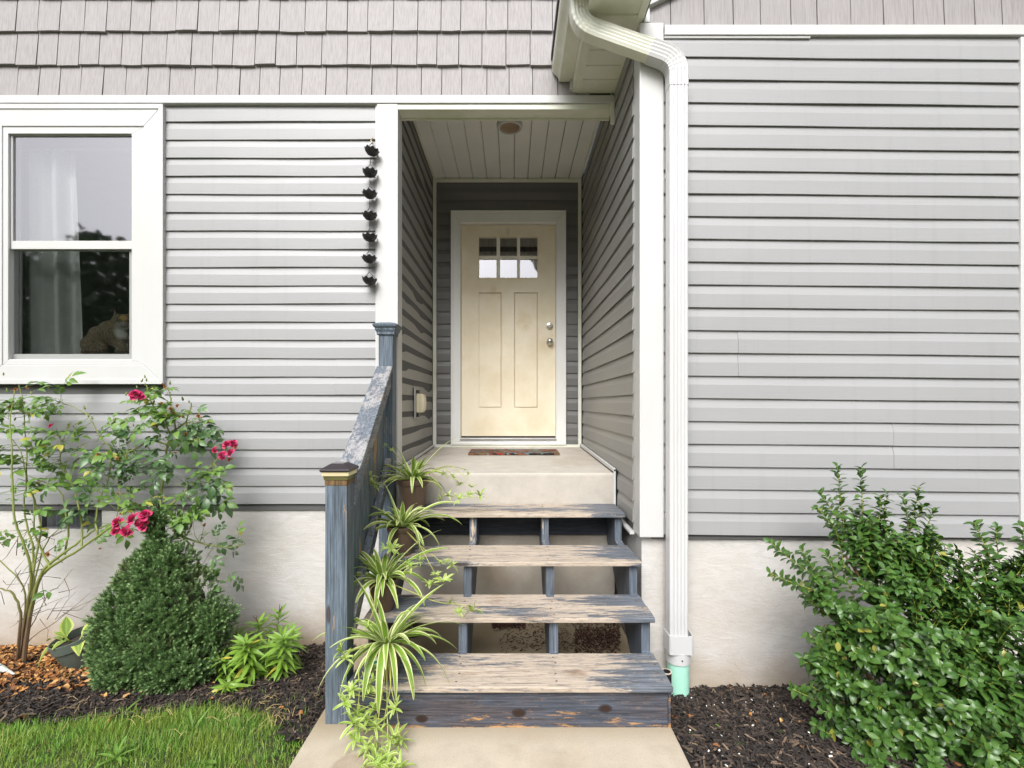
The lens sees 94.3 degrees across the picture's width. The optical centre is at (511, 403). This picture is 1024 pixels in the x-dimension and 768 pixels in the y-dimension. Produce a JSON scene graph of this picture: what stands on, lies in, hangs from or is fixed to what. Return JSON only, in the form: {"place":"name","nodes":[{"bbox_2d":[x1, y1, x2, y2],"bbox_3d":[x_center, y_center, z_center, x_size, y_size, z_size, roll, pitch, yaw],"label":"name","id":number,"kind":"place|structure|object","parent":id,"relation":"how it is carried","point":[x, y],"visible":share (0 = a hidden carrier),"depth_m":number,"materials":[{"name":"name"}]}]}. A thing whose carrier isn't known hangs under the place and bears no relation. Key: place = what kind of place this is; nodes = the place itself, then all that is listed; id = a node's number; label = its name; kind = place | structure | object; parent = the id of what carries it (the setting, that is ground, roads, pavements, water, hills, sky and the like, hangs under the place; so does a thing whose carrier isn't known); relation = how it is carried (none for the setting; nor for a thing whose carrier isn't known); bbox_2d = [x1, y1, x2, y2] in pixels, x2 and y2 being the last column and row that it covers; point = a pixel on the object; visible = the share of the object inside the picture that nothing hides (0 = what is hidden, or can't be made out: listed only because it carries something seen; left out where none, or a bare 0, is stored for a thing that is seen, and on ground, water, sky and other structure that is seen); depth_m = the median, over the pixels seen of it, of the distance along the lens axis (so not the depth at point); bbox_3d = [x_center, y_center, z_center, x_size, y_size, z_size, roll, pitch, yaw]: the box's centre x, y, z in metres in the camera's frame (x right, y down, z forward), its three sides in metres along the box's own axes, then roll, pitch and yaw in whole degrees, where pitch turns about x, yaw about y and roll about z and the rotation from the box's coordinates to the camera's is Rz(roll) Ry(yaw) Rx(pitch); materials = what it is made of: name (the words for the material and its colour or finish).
{"place":"outdoors","nodes":[
{"label":"outdoors","id":0,"kind":"place"},
{"bbox_2d":[0,689,691,767],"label":"ground","id":1,"kind":"structure","parent":0,"point":[270,751],"depth_m":1.87,"materials":[{"name":"green plant"}]},
{"bbox_2d":[94,734,135,767],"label":"weed","id":2,"kind":"object","parent":1,"relation":"on","point":[118,751],"visible":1,"depth_m":1.80,"materials":[{"name":"green plant"}]},
{"bbox_2d":[0,641,359,741],"bbox_3d":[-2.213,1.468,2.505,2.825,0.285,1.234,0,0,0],"label":"mulch","id":3,"kind":"object","parent":1,"relation":"on","point":[24,702],"visible":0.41,"depth_m":2.27,"materials":[{"name":"brown wood"}]},
{"bbox_2d":[0,663,14,674],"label":"garden stake","id":4,"kind":"object","parent":3,"relation":"on","point":[3,668],"visible":0.83,"depth_m":2.59,"materials":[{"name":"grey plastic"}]},
{"bbox_2d":[38,616,89,668],"bbox_3d":[-2.507,1.398,2.732,0.413,0.288,0.268,0,0,0],"label":"hosta pot","id":5,"kind":"object","parent":3,"relation":"on","point":[65,648],"visible":0.58,"depth_m":2.67,"materials":[{"name":"plastic"}]},
{"bbox_2d":[102,698,142,717],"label":"weed","id":6,"kind":"object","parent":3,"relation":"on","point":[127,709],"visible":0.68,"depth_m":2.15,"materials":[{"name":"green plant"}]},
{"bbox_2d":[0,371,245,663],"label":"rose bush","id":7,"kind":"object","parent":3,"relation":"on","point":[181,522],"visible":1,"depth_m":2.80,"materials":[{"name":"green plant"}]},
{"bbox_2d":[80,492,243,698],"bbox_3d":[-1.883,1.020,2.520,0.821,1.064,0.498,0,0,0],"label":"spruce","id":8,"kind":"object","parent":3,"relation":"on","point":[162,625],"visible":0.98,"depth_m":2.43,"materials":[{"name":"green plant"}]},
{"bbox_2d":[42,695,295,735],"bbox_3d":[-1.546,1.363,2.080,1.288,0.094,0.374,0,0,0],"label":"straw","id":9,"kind":"object","parent":3,"relation":"on","point":[208,717],"visible":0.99,"depth_m":2.07,"materials":[{"name":"brown plant"}]},
{"bbox_2d":[205,648,241,681],"bbox_3d":[-1.523,1.424,2.518,0.172,0.247,0.187,0,0,38],"label":"lily","id":10,"kind":"object","parent":3,"relation":"on","point":[226,660],"visible":0.7,"depth_m":2.50,"materials":[{"name":"green plant"}]},
{"bbox_2d":[207,676,253,695],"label":"lily","id":11,"kind":"object","parent":3,"relation":"on","point":[231,685],"visible":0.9,"depth_m":2.34,"materials":[{"name":"green plant"}]},
{"bbox_2d":[224,624,249,669],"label":"lily","id":12,"kind":"object","parent":3,"relation":"on","point":[235,633],"visible":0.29,"depth_m":2.68,"materials":[{"name":"green plant"}]},
{"bbox_2d":[226,632,270,684],"bbox_3d":[-1.387,1.372,2.510,0.234,0.339,0.228,0,0,-42],"label":"lily","id":13,"kind":"object","parent":3,"relation":"on","point":[253,655],"visible":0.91,"depth_m":2.48,"materials":[{"name":"green plant"}]},
{"bbox_2d":[239,612,274,670],"bbox_3d":[-1.425,1.389,2.683,0.206,0.405,0.194,0,0,0],"label":"lily","id":14,"kind":"object","parent":3,"relation":"on","point":[258,624],"visible":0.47,"depth_m":2.69,"materials":[{"name":"green plant"}]},
{"bbox_2d":[254,638,279,677],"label":"lily","id":15,"kind":"object","parent":3,"relation":"on","point":[261,661],"visible":0.4,"depth_m":2.57,"materials":[{"name":"green plant"}]},
{"bbox_2d":[261,603,289,665],"bbox_3d":[-1.377,1.382,2.786,0.194,0.405,0.208,0,0,0],"label":"lily","id":16,"kind":"object","parent":3,"relation":"on","point":[279,612],"visible":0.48,"depth_m":2.79,"materials":[{"name":"green plant"}]},
{"bbox_2d":[260,624,305,681],"bbox_3d":[-1.230,1.354,2.529,0.251,0.341,0.217,0,0,19],"label":"lily","id":17,"kind":"object","parent":3,"relation":"on","point":[283,641],"visible":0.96,"depth_m":2.51,"materials":[{"name":"green plant"}]},
{"bbox_2d":[282,621,306,669],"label":"lily","id":18,"kind":"object","parent":3,"relation":"on","point":[297,656],"visible":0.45,"depth_m":2.72,"materials":[{"name":"green plant"}]},
{"bbox_2d":[0,643,960,765],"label":"fallen leaves","id":19,"kind":"object","parent":3,"relation":"on","point":[47,659],"visible":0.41,"depth_m":2.59,"materials":[{"name":"beige plant"}]},
{"bbox_2d":[184,705,212,730],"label":"weed","id":20,"kind":"object","parent":1,"relation":"on","point":[190,720],"visible":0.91,"depth_m":1.98,"materials":[{"name":"green plant"}]},
{"bbox_2d":[202,759,216,767],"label":"weed","id":21,"kind":"object","parent":1,"relation":"on","point":[205,762],"visible":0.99,"depth_m":1.78,"materials":[{"name":"green plant"}]},
{"bbox_2d":[0,0,1023,687],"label":"house","id":22,"kind":"structure","parent":1,"relation":"on","point":[734,286],"depth_m":3.07,"materials":[{"name":"plastic"}]},
{"bbox_2d":[0,104,165,383],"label":"window","id":23,"kind":"structure","parent":22,"relation":"in","point":[145,124],"depth_m":3.07,"materials":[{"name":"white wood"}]},
{"bbox_2d":[80,309,128,353],"bbox_3d":[-2.754,-0.483,3.255,0.398,0.325,0.145,0,0,6],"label":"cat","id":24,"kind":"object","parent":22,"relation":"on","point":[103,337],"visible":0.89,"depth_m":3.20},
{"bbox_2d":[361,138,379,284],"bbox_3d":[-0.901,-1.235,3.028,0.112,0.977,0.104,0,0,0],"label":"rain chain","id":25,"kind":"object","parent":22,"relation":"hanging from","point":[368,172],"visible":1,"depth_m":3.00,"materials":[{"name":"black metal"}]},
{"bbox_2d":[461,225,554,436],"bbox_3d":[-0.035,-0.688,4.533,0.893,2.023,0.155,0,0,0],"label":"door","id":26,"kind":"structure","parent":22,"relation":"in","point":[508,271],"depth_m":4.52,"materials":[{"name":"beige wood"}]},
{"bbox_2d":[664,628,692,696],"bbox_3d":[0.857,1.395,2.455,0.126,0.439,0.124,0,0,0],"label":"drain pipe","id":27,"kind":"object","parent":22,"relation":"attached to","point":[679,651],"visible":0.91,"depth_m":2.40,"materials":[{"name":"white plastic"}]},
{"bbox_3d":[-3.015,-1.754,3.277,1.035,0.020,0.020,0,0,0],"label":"curtain rod","id":28,"kind":"object","parent":22,"relation":"attached to","visible":0},
{"bbox_2d":[24,148,82,353],"bbox_3d":[-3.189,-1.027,3.278,0.398,1.430,0.090,0,0,0],"label":"curtain","id":29,"kind":"object","parent":28,"relation":"hanging from","point":[53,316],"visible":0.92,"depth_m":3.28,"materials":[{"name":"fabric"}]},
{"bbox_2d":[671,683,1023,767],"bbox_3d":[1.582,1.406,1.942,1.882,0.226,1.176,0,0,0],"label":"mulch","id":30,"kind":"object","parent":1,"relation":"on","point":[759,751],"visible":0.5,"depth_m":1.99,"materials":[{"name":"brown wood"}]},
{"bbox_2d":[662,668,671,716],"bbox_3d":[0.711,1.373,2.185,0.047,0.283,0.046,0,0,0],"label":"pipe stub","id":31,"kind":"object","parent":30,"relation":"on","point":[668,672],"visible":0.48,"depth_m":2.18,"materials":[{"name":"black plastic"}]},
{"bbox_2d":[689,688,1016,766],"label":"perlite","id":32,"kind":"object","parent":30,"relation":"on","point":[771,739],"visible":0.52,"depth_m":1.95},
{"bbox_2d":[763,462,1023,767],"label":"evergreen shrub","id":33,"kind":"object","parent":30,"relation":"on","point":[953,649],"visible":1,"depth_m":1.91,"materials":[{"name":"green plant"}]},
{"bbox_2d":[401,623,422,637],"bbox_3d":[-0.583,1.237,2.717,0.180,0.154,0.180,0,0,0],"label":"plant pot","id":34,"kind":"object","parent":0,"point":[414,625],"visible":0.04,"depth_m":2.65,"materials":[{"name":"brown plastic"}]},
{"bbox_2d":[289,623,690,767],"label":"path","id":35,"kind":"structure","parent":0,"point":[323,746],"depth_m":1.85,"materials":[{"name":"concrete"}]},
{"bbox_2d":[319,322,401,723],"bbox_3d":[-0.758,0.530,2.493,0.156,2.070,1.132,0,0,-3],"label":"stair railing","id":36,"kind":"object","parent":35,"relation":"on","point":[352,495],"visible":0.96,"depth_m":2.14,"materials":[{"name":"blue wood"}]},
{"bbox_2d":[311,576,465,767],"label":"spider plant","id":37,"kind":"object","parent":35,"relation":"on","point":[386,649],"visible":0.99,"depth_m":1.85,"materials":[{"name":"green plant"}]},
{"bbox_2d":[340,504,672,727],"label":"wooden stairs","id":38,"kind":"structure","parent":35,"relation":"on","point":[551,687],"depth_m":2.15,"materials":[{"name":"grey wood"}]},
{"bbox_2d":[363,483,460,588],"bbox_3d":[-0.525,0.634,2.473,0.683,0.434,0.461,0,0,23],"label":"spider plant","id":39,"kind":"object","parent":38,"relation":"on","point":[400,526],"visible":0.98,"depth_m":2.44,"materials":[{"name":"green plant"}]},
{"bbox_2d":[354,530,483,631],"bbox_3d":[-0.502,0.794,2.215,0.618,0.349,0.546,0,0,-25],"label":"spider plant","id":40,"kind":"object","parent":38,"relation":"on","point":[381,582],"visible":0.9,"depth_m":2.19,"materials":[{"name":"green plant"}]},
{"bbox_2d":[369,440,487,511],"bbox_3d":[-0.510,0.415,2.757,0.707,0.426,0.531,0,0,-14],"label":"spider plant","id":41,"kind":"object","parent":38,"relation":"on","point":[413,483],"visible":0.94,"depth_m":2.74,"materials":[{"name":"green plant"}]},
{"bbox_2d":[491,623,621,652],"bbox_3d":[0.263,1.308,2.650,0.775,0.022,0.592,0,0,0],"label":"leaf debris","id":42,"kind":"object","parent":35,"relation":"on","point":[599,634],"visible":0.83,"depth_m":2.66,"materials":[{"name":"brown plant"}]},
{"bbox_2d":[396,447,614,594],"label":"porch floor","id":43,"kind":"structure","parent":0,"point":[573,475],"depth_m":3.00,"materials":[{"name":"concrete"}]},
{"bbox_2d":[468,449,559,454],"bbox_3d":[0.016,0.409,4.009,0.747,0.022,0.304,0,0,0],"label":"doormat","id":44,"kind":"object","parent":43,"relation":"on","point":[513,452],"visible":1,"depth_m":3.91,"materials":[{"name":"red fabric"}]}
]}

